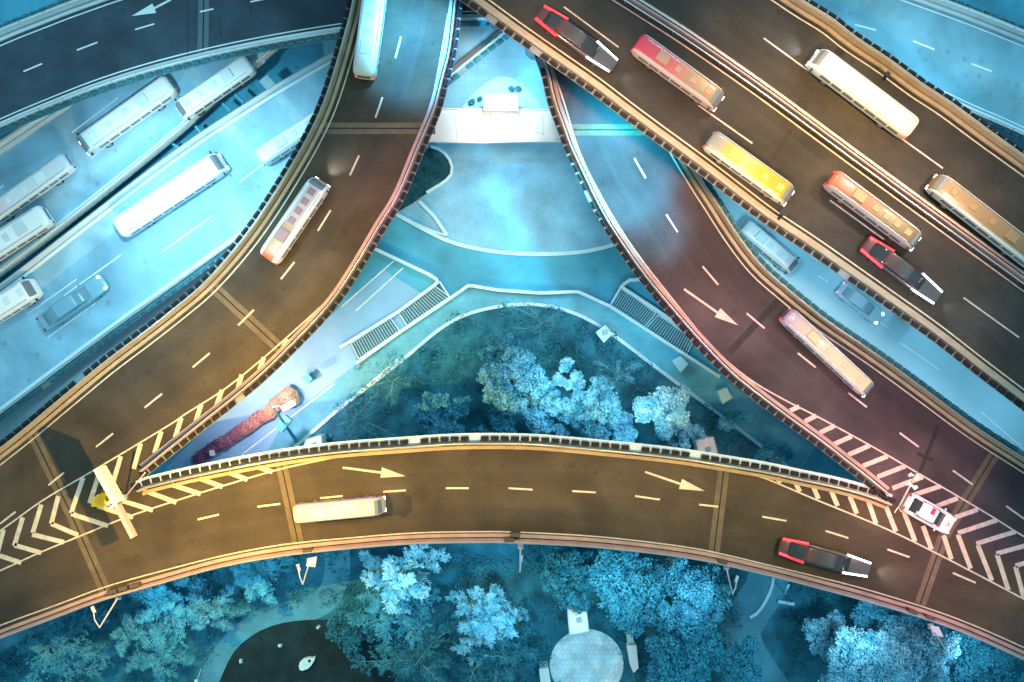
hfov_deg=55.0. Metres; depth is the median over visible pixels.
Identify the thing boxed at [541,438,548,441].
flower box
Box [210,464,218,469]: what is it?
flower box
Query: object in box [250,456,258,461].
flower box
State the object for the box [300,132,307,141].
flower box
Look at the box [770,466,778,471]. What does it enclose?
flower box
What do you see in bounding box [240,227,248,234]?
flower box
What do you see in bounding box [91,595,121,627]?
street lamp
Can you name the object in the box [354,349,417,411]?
feathery tree
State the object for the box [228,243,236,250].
flower box
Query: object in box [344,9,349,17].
flower box
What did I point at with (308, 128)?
flower box
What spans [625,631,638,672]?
monument
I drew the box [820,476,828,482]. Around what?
flower box
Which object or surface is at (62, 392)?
flower box
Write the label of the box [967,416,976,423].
flower box
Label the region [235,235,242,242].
flower box
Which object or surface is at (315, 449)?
flower box
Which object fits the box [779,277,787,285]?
flower box
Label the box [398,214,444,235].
kerb
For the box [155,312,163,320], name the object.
flower box
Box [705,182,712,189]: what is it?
flower box
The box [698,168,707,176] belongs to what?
flower box
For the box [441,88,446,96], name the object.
flower box
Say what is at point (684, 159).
flower box
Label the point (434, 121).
flower box
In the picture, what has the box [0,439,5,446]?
flower box
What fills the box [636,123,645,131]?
flower box
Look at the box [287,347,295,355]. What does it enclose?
flower box
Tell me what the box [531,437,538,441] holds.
flower box
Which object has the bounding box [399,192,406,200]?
flower box
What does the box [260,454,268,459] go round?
flower box
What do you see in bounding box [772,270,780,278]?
flower box
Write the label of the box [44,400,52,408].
flower box
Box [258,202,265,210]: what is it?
flower box
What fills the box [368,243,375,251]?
flower box
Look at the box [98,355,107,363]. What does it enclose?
flower box
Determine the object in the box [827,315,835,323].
flower box
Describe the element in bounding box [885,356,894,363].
flower box
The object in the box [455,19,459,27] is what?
flower box
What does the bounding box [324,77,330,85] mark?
flower box
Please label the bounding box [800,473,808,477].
flower box
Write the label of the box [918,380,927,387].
flower box
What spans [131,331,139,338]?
flower box
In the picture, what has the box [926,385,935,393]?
flower box
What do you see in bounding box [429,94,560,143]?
pavilion
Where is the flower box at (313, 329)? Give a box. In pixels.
[309,325,317,333]
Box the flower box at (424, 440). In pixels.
[420,438,428,442]
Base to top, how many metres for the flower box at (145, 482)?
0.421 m
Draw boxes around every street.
[0,0,1023,483]
[162,270,419,472]
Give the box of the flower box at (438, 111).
[435,108,440,115]
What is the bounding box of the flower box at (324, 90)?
[321,86,327,94]
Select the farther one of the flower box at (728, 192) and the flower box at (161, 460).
the flower box at (161, 460)
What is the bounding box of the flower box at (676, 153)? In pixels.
[672,149,680,157]
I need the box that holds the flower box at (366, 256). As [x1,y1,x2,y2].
[363,252,370,260]
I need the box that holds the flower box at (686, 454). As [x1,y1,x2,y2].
[681,451,689,456]
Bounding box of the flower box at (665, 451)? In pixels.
[661,449,669,454]
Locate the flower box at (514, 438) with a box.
[511,436,518,440]
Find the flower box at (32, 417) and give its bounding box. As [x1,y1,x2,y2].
[28,413,37,421]
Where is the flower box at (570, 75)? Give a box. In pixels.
[566,71,575,79]
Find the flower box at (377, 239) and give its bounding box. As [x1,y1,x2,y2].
[373,235,380,243]
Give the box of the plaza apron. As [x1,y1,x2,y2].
[397,142,611,251]
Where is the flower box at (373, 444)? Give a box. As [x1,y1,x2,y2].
[370,442,377,446]
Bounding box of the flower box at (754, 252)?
[751,249,758,256]
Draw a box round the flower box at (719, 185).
[715,182,724,190]
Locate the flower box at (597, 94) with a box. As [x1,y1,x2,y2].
[593,91,602,98]
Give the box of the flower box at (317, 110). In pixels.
[313,105,320,113]
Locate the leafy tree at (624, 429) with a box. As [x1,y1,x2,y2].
[599,410,637,442]
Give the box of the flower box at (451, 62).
[448,59,454,67]
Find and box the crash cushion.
[91,492,109,507]
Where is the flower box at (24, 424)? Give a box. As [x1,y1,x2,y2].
[21,420,29,427]
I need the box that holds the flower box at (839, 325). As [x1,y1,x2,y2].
[835,321,843,328]
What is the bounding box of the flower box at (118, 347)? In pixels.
[114,343,123,350]
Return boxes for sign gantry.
[93,465,136,538]
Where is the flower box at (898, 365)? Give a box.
[893,362,902,369]
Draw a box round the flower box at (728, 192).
[723,188,732,196]
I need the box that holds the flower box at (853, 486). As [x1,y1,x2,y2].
[849,483,857,489]
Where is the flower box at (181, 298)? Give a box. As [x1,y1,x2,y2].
[178,293,186,301]
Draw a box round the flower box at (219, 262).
[215,258,222,266]
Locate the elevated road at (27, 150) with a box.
[0,49,279,276]
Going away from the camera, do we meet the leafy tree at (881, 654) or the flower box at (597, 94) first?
the flower box at (597, 94)
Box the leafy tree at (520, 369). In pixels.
[476,346,554,416]
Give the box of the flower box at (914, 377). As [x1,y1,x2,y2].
[910,374,918,381]
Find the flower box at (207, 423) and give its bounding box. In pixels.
[203,420,211,427]
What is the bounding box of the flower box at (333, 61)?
[330,57,336,66]
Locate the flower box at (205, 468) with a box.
[200,466,208,471]
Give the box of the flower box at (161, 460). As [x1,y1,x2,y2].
[156,457,164,465]
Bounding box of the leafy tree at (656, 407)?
[632,384,690,440]
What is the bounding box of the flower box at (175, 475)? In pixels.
[171,472,179,477]
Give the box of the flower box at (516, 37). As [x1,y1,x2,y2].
[513,34,522,42]
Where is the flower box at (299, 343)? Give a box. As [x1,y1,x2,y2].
[294,340,302,347]
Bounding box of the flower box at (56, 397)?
[52,394,60,401]
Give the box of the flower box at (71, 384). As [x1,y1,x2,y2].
[67,381,75,388]
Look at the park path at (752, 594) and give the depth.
101.95 m
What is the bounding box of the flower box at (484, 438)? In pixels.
[481,436,488,440]
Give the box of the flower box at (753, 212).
[749,208,758,216]
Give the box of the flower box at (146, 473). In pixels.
[140,470,149,478]
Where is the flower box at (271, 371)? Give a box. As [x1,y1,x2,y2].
[266,368,274,376]
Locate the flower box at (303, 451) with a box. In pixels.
[300,449,307,453]
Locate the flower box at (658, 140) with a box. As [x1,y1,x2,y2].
[654,136,663,144]
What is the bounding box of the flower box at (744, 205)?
[741,202,750,210]
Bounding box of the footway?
[268,288,815,468]
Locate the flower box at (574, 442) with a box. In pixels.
[571,440,579,444]
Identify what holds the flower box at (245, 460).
on the elevated ramp at (633, 498)
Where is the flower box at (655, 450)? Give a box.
[651,448,659,452]
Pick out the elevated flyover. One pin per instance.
(781, 110)
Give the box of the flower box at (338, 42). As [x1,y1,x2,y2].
[336,38,341,46]
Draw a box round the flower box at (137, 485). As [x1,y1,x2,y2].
[132,483,141,489]
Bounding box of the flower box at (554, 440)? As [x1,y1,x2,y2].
[551,438,559,442]
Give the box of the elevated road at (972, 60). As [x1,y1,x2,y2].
[810,0,1023,142]
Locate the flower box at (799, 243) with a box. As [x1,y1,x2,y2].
[794,239,803,247]
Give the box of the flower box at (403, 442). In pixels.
[400,439,408,444]
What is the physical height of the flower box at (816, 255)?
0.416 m
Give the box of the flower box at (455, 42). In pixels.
[452,39,457,47]
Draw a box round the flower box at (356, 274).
[352,270,359,277]
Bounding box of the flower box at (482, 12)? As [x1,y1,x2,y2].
[478,8,487,17]
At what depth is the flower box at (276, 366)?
89.32 m
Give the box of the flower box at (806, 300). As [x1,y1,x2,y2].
[803,297,811,304]
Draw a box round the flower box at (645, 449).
[641,447,649,451]
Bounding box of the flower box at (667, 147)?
[663,143,671,151]
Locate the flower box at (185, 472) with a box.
[181,470,189,475]
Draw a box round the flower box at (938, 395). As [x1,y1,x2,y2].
[934,392,943,399]
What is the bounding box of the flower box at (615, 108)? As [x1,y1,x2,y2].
[610,104,619,112]
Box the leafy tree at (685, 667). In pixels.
[645,604,724,681]
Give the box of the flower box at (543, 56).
[540,53,549,61]
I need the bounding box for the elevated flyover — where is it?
[459,0,1023,410]
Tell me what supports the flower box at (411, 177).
on the elevated ramp at (240, 320)
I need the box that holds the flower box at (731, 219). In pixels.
[727,215,734,223]
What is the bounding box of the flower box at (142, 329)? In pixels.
[139,325,147,332]
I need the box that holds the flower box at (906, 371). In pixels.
[902,368,910,375]
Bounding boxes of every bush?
[277,385,299,408]
[717,408,752,431]
[754,442,794,464]
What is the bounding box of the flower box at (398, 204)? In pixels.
[394,200,401,208]
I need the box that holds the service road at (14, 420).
[0,234,383,440]
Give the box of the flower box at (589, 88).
[584,84,593,92]
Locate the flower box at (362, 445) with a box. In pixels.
[360,442,367,447]
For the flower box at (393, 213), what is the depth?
89.32 m
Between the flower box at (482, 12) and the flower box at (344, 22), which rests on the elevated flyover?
the flower box at (482, 12)
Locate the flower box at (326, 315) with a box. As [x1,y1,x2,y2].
[322,310,330,318]
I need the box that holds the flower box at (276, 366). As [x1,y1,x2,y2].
[273,362,281,369]
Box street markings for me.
[242,256,1023,454]
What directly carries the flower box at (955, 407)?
on the elevated ramp at (722, 293)
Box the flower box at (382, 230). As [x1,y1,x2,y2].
[378,226,385,234]
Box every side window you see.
[0,173,68,221]
[0,228,46,259]
[0,303,30,321]
[100,97,171,147]
[132,179,215,234]
[195,76,249,113]
[271,143,297,161]
[282,199,322,257]
[302,496,369,503]
[376,3,385,68]
[638,56,701,102]
[710,153,771,197]
[747,239,781,267]
[785,326,852,387]
[819,75,897,133]
[831,191,899,241]
[940,200,1023,264]
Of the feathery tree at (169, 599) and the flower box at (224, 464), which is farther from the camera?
the feathery tree at (169, 599)
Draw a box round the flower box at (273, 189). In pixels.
[269,185,276,193]
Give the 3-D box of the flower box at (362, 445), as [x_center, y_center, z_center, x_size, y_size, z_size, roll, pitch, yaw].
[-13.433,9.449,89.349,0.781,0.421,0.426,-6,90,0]
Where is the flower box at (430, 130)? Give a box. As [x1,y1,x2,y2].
[427,126,433,134]
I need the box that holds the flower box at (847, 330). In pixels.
[843,327,852,334]
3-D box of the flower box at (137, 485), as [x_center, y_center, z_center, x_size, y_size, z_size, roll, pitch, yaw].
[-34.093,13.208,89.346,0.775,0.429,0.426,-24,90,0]
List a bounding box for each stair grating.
[351,318,398,358]
[399,286,447,324]
[611,288,655,326]
[646,314,692,353]
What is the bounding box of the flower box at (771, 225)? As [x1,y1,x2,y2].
[767,221,776,229]
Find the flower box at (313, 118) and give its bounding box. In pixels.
[309,115,316,123]
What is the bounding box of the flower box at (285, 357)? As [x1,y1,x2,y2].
[281,354,288,362]
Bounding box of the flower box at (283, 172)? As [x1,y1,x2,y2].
[280,168,287,176]
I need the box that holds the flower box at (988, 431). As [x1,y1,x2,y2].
[984,427,992,435]
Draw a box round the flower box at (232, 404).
[227,401,235,408]
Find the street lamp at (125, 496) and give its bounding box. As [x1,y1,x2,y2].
[123,472,145,498]
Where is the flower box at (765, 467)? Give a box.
[761,464,769,469]
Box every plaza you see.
[323,37,548,108]
[550,629,623,681]
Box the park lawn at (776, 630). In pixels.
[0,306,1023,681]
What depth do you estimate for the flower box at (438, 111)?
89.32 m
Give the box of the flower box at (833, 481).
[829,478,838,484]
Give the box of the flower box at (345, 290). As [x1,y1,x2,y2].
[341,287,348,294]
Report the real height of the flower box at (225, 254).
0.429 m
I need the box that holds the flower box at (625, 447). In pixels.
[621,445,629,449]
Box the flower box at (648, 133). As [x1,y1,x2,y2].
[645,130,654,138]
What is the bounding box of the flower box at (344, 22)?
[341,19,347,27]
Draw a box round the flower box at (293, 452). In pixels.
[290,450,297,455]
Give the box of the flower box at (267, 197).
[264,194,270,201]
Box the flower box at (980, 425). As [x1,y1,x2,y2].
[975,422,984,429]
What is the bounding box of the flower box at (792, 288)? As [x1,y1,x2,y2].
[787,284,795,291]
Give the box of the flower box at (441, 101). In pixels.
[438,98,443,106]
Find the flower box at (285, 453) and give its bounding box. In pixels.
[280,451,287,456]
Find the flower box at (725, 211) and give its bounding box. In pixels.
[722,206,729,214]
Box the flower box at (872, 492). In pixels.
[868,489,876,495]
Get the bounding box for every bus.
[0,154,76,224]
[77,76,178,155]
[112,151,228,237]
[174,56,256,120]
[255,110,313,165]
[353,0,386,79]
[779,308,875,397]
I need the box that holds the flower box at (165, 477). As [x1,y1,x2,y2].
[161,474,169,480]
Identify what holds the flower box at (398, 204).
on the elevated ramp at (240, 320)
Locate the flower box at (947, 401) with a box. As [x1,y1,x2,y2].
[942,398,951,405]
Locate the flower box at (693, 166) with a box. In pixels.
[689,162,698,170]
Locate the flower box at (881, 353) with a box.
[877,350,885,357]
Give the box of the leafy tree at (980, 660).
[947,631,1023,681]
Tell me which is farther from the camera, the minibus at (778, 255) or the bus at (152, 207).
the minibus at (778, 255)
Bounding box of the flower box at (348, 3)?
[346,0,351,7]
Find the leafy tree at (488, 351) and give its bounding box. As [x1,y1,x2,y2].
[477,329,521,372]
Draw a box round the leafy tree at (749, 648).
[707,635,763,681]
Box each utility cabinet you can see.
[209,450,215,455]
[302,374,315,383]
[596,325,612,342]
[671,356,687,372]
[715,387,731,403]
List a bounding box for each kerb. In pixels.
[292,303,789,466]
[395,213,613,255]
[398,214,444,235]
[418,200,448,235]
[426,145,453,193]
[462,77,540,107]
[749,577,774,617]
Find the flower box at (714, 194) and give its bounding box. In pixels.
[711,189,718,197]
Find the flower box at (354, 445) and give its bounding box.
[350,443,357,448]
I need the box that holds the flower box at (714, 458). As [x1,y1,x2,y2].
[711,456,719,461]
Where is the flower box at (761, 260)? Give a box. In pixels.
[757,256,765,264]
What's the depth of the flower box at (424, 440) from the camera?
89.32 m
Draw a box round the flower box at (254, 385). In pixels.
[251,382,259,389]
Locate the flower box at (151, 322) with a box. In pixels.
[146,319,155,326]
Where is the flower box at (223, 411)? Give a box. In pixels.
[219,407,227,414]
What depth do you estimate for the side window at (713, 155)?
82.04 m
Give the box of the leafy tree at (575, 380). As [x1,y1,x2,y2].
[551,357,585,390]
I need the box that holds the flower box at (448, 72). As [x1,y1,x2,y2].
[446,69,451,77]
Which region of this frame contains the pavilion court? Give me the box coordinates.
[464,79,538,107]
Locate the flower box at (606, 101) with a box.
[602,97,610,105]
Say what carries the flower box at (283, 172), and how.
on the elevated ramp at (240, 320)
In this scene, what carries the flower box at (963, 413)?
on the elevated ramp at (722, 293)
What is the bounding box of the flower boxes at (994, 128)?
[0,0,1023,500]
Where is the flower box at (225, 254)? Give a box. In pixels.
[221,250,229,258]
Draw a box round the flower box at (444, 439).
[440,437,448,441]
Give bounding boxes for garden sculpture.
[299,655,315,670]
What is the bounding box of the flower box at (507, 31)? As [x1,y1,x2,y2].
[504,28,513,36]
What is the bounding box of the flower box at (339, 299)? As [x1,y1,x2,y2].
[336,295,343,303]
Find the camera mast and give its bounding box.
[894,471,919,512]
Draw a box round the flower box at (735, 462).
[731,459,739,464]
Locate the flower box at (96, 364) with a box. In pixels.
[90,361,99,369]
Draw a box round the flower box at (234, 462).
[230,460,238,465]
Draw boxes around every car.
[36,275,108,331]
[534,5,618,72]
[777,537,871,576]
[835,282,884,323]
[858,236,942,304]
[901,493,956,533]
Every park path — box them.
[0,609,79,651]
[198,550,349,681]
[720,572,788,681]
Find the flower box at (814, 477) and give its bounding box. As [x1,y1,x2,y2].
[810,474,818,480]
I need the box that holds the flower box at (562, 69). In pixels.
[558,65,566,73]
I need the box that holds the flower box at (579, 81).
[575,77,584,86]
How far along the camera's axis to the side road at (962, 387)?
101.98 m
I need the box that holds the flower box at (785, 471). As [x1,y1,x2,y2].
[780,468,788,473]
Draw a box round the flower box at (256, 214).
[252,210,259,218]
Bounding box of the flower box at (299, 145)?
[295,142,302,149]
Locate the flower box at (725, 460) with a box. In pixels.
[721,458,729,462]
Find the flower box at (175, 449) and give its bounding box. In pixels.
[172,445,180,452]
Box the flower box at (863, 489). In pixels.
[859,486,867,492]
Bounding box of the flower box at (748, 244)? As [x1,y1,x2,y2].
[745,240,752,248]
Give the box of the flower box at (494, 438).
[491,436,498,440]
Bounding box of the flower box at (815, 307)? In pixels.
[810,303,818,311]
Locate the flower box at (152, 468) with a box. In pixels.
[148,464,156,471]
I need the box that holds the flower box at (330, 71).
[327,67,333,75]
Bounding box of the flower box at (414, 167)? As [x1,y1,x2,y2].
[411,163,418,172]
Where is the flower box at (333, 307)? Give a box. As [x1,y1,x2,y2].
[329,303,337,311]
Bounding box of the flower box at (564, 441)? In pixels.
[561,439,569,443]
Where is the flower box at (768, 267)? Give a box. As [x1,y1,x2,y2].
[764,263,772,271]
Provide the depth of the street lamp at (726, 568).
84.47 m
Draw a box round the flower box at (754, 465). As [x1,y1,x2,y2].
[751,463,759,467]
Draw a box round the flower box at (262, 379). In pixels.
[258,375,266,383]
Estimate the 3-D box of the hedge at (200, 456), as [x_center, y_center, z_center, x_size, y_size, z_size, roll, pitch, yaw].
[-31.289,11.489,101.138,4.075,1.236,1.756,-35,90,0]
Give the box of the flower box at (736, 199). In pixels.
[732,195,741,203]
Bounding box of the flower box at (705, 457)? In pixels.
[701,455,709,459]
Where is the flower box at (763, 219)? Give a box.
[758,215,767,223]
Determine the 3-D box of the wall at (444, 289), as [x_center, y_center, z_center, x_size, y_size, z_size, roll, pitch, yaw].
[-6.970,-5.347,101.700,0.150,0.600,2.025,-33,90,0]
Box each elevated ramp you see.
[0,0,462,552]
[0,0,496,134]
[0,433,1023,659]
[534,55,1023,570]
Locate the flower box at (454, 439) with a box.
[450,437,458,440]
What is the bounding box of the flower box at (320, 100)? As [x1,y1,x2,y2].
[317,96,323,104]
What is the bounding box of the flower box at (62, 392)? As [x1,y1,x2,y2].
[59,387,68,395]
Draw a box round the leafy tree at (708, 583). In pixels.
[640,557,732,643]
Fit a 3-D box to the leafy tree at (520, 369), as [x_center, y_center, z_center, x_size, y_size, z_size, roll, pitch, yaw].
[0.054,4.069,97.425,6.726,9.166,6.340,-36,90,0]
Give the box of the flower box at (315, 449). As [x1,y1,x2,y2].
[310,447,317,452]
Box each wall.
[339,248,438,348]
[356,284,720,377]
[439,281,449,296]
[610,286,620,304]
[620,278,677,326]
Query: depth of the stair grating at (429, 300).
101.70 m
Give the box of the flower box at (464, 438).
[461,436,468,440]
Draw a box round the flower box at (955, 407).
[951,404,959,411]
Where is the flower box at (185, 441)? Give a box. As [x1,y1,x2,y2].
[179,438,188,446]
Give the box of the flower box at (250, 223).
[246,219,254,226]
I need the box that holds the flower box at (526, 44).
[522,40,531,49]
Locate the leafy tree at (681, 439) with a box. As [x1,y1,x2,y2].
[667,419,705,448]
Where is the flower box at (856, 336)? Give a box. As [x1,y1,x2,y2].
[852,332,860,340]
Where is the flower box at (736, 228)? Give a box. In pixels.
[733,224,740,232]
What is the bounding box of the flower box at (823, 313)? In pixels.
[819,309,827,317]
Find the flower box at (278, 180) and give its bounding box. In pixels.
[274,176,281,184]
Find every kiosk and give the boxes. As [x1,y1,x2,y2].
[303,433,326,445]
[539,661,550,681]
[567,600,588,634]
[691,435,717,453]
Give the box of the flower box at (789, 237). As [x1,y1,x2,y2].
[785,233,794,241]
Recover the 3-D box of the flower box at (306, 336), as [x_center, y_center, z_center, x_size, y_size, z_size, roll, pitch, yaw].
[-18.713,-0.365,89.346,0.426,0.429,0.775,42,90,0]
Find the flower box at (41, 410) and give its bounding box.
[36,407,44,414]
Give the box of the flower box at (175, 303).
[170,300,178,307]
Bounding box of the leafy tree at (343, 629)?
[325,596,382,657]
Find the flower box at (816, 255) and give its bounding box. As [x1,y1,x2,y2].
[812,251,821,259]
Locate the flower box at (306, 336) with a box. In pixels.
[302,333,309,340]
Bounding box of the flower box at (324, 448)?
[320,446,327,451]
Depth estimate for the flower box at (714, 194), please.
89.31 m
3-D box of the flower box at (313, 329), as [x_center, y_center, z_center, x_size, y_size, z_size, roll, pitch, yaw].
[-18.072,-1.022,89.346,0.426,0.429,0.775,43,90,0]
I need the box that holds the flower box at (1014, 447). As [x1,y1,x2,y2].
[1009,444,1018,451]
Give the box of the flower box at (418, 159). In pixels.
[415,154,421,162]
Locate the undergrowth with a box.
[0,303,1023,681]
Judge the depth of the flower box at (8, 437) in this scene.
89.30 m
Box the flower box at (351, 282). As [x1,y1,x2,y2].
[347,278,354,286]
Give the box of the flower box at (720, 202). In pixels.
[716,198,724,206]
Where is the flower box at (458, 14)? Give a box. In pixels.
[456,9,461,17]
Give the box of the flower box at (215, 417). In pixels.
[211,413,219,421]
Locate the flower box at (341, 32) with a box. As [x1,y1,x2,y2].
[338,28,344,37]
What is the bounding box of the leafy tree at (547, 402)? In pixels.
[522,388,570,435]
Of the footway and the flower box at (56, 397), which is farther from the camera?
the footway
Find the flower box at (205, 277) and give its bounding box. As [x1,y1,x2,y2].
[201,273,208,280]
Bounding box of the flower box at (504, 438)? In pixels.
[501,436,508,440]
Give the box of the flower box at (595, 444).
[591,442,599,446]
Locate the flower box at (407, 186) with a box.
[404,182,410,190]
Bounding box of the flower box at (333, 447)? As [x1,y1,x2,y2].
[330,445,337,449]
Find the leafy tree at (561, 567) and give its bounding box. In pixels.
[540,545,596,613]
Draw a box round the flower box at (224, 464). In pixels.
[220,462,228,467]
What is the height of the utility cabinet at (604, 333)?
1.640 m
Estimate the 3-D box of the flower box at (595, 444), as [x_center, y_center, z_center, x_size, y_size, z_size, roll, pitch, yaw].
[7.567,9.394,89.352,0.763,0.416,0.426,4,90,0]
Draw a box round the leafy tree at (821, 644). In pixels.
[801,609,860,665]
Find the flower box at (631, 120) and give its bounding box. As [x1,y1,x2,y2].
[628,117,636,125]
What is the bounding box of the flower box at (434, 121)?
[431,117,437,125]
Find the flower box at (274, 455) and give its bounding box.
[270,453,278,458]
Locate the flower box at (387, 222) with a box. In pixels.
[384,218,390,225]
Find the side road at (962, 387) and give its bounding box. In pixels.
[712,185,1023,450]
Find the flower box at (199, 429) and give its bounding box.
[195,426,204,433]
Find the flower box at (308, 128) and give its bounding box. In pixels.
[304,124,311,132]
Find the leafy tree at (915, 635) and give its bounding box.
[871,613,960,681]
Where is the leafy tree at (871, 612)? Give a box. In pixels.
[849,600,901,632]
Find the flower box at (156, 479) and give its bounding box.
[151,477,159,482]
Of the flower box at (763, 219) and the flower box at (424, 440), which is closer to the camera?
the flower box at (763, 219)
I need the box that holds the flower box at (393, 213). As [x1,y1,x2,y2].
[389,209,396,217]
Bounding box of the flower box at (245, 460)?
[240,458,248,463]
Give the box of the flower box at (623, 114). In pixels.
[619,110,628,118]
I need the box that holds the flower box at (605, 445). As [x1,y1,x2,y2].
[601,443,609,447]
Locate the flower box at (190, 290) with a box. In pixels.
[186,287,194,294]
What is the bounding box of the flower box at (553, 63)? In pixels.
[549,59,557,67]
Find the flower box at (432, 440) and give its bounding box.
[430,437,438,442]
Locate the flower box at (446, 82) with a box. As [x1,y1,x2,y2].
[443,78,448,86]
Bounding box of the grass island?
[398,148,450,210]
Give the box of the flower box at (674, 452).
[671,450,679,455]
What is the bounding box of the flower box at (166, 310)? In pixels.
[163,306,171,313]
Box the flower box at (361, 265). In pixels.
[358,261,365,269]
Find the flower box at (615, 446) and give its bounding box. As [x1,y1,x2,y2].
[611,444,619,448]
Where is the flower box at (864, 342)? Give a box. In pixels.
[860,338,868,345]
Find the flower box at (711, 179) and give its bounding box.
[706,175,715,183]
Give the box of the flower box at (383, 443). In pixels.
[380,441,387,445]
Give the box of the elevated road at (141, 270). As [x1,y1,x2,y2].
[0,27,509,421]
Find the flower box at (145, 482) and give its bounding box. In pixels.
[141,479,150,485]
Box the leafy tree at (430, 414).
[410,391,471,434]
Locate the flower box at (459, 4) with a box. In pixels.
[457,0,461,7]
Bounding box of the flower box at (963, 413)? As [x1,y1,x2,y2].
[959,410,967,417]
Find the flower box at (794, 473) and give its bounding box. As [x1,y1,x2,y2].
[790,470,798,475]
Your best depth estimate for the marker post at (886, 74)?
81.75 m
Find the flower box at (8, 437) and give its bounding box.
[5,432,14,440]
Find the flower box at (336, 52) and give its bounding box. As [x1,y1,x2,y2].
[333,48,339,56]
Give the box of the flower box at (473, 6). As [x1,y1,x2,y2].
[469,2,478,10]
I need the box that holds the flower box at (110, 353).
[106,349,115,356]
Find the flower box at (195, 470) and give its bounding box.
[190,468,199,473]
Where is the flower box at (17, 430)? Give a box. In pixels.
[13,426,21,434]
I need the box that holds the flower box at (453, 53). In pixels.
[451,49,456,57]
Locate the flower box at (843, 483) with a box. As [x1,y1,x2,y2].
[839,481,847,486]
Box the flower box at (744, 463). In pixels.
[741,461,749,466]
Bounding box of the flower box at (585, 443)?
[581,441,589,445]
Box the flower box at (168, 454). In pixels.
[164,451,172,459]
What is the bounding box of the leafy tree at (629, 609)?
[586,549,674,638]
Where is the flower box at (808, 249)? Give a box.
[803,245,812,253]
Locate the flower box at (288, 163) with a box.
[285,159,292,167]
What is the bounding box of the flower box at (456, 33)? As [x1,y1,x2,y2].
[454,29,459,37]
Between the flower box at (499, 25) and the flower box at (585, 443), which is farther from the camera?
the flower box at (585, 443)
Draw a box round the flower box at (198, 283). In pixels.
[194,280,201,288]
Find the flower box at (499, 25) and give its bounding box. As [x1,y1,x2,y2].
[495,21,504,29]
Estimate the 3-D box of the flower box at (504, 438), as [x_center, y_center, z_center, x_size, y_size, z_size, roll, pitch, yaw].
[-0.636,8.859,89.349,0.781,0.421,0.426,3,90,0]
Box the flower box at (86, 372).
[83,368,91,375]
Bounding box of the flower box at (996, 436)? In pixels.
[992,433,1001,440]
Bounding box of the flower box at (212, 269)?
[208,266,216,273]
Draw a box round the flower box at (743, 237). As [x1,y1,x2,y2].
[739,232,746,240]
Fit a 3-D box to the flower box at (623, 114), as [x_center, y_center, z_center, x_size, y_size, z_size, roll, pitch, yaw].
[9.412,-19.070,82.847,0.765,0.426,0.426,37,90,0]
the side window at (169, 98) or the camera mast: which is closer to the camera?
the camera mast
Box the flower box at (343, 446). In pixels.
[340,444,347,448]
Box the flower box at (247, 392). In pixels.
[243,388,251,396]
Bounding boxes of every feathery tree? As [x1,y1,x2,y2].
[15,605,116,681]
[110,609,171,661]
[124,621,193,681]
[128,577,199,648]
[173,574,250,632]
[229,556,298,604]
[332,387,398,440]
[347,548,440,653]
[348,602,464,681]
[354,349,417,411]
[358,544,451,625]
[445,583,530,667]
[451,607,548,681]
[502,299,564,352]
[591,356,642,395]
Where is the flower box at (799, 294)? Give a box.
[795,290,803,298]
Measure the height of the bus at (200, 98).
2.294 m
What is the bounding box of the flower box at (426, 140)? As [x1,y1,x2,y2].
[423,136,429,143]
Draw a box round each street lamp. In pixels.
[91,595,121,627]
[123,472,145,498]
[272,400,297,442]
[296,556,316,584]
[518,544,522,572]
[723,566,738,594]
[927,623,956,654]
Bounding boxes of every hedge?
[190,439,223,465]
[216,425,244,449]
[236,410,267,435]
[262,396,283,420]
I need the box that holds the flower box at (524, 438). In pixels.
[521,437,528,440]
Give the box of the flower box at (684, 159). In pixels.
[680,155,689,163]
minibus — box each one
[0,206,55,260]
[0,277,43,323]
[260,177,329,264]
[293,494,385,522]
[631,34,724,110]
[702,131,794,205]
[740,220,799,274]
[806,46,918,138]
[823,171,922,250]
[925,173,1023,266]
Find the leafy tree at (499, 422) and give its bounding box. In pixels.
[473,406,516,432]
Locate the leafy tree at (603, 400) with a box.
[556,376,622,438]
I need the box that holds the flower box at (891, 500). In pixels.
[887,496,895,503]
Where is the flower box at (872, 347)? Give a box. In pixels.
[868,344,877,351]
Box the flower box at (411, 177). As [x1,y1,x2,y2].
[408,173,414,181]
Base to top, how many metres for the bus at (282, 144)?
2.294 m
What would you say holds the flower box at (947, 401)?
on the elevated ramp at (722, 293)
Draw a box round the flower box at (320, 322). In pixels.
[316,318,323,326]
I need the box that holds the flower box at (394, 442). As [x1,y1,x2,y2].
[390,440,397,444]
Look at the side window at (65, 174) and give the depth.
96.55 m
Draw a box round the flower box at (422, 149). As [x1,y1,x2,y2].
[419,145,425,153]
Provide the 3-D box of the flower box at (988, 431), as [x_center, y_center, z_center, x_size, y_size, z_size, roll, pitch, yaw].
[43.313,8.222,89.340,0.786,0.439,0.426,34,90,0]
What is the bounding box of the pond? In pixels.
[219,620,398,681]
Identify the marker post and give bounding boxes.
[777,211,786,219]
[882,71,889,80]
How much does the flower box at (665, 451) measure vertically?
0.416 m
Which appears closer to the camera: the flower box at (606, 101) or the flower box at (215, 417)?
the flower box at (606, 101)
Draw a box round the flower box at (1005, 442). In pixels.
[1001,438,1009,445]
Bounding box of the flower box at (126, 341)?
[123,337,131,344]
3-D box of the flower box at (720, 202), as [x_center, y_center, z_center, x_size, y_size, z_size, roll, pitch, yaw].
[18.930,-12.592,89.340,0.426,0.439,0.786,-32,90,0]
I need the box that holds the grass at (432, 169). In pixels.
[403,152,449,203]
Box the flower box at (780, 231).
[776,227,785,235]
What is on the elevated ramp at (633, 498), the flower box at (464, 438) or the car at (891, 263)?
the flower box at (464, 438)
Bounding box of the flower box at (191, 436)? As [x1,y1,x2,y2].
[187,432,196,440]
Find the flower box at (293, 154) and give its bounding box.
[290,150,297,158]
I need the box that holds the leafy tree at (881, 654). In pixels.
[818,624,915,681]

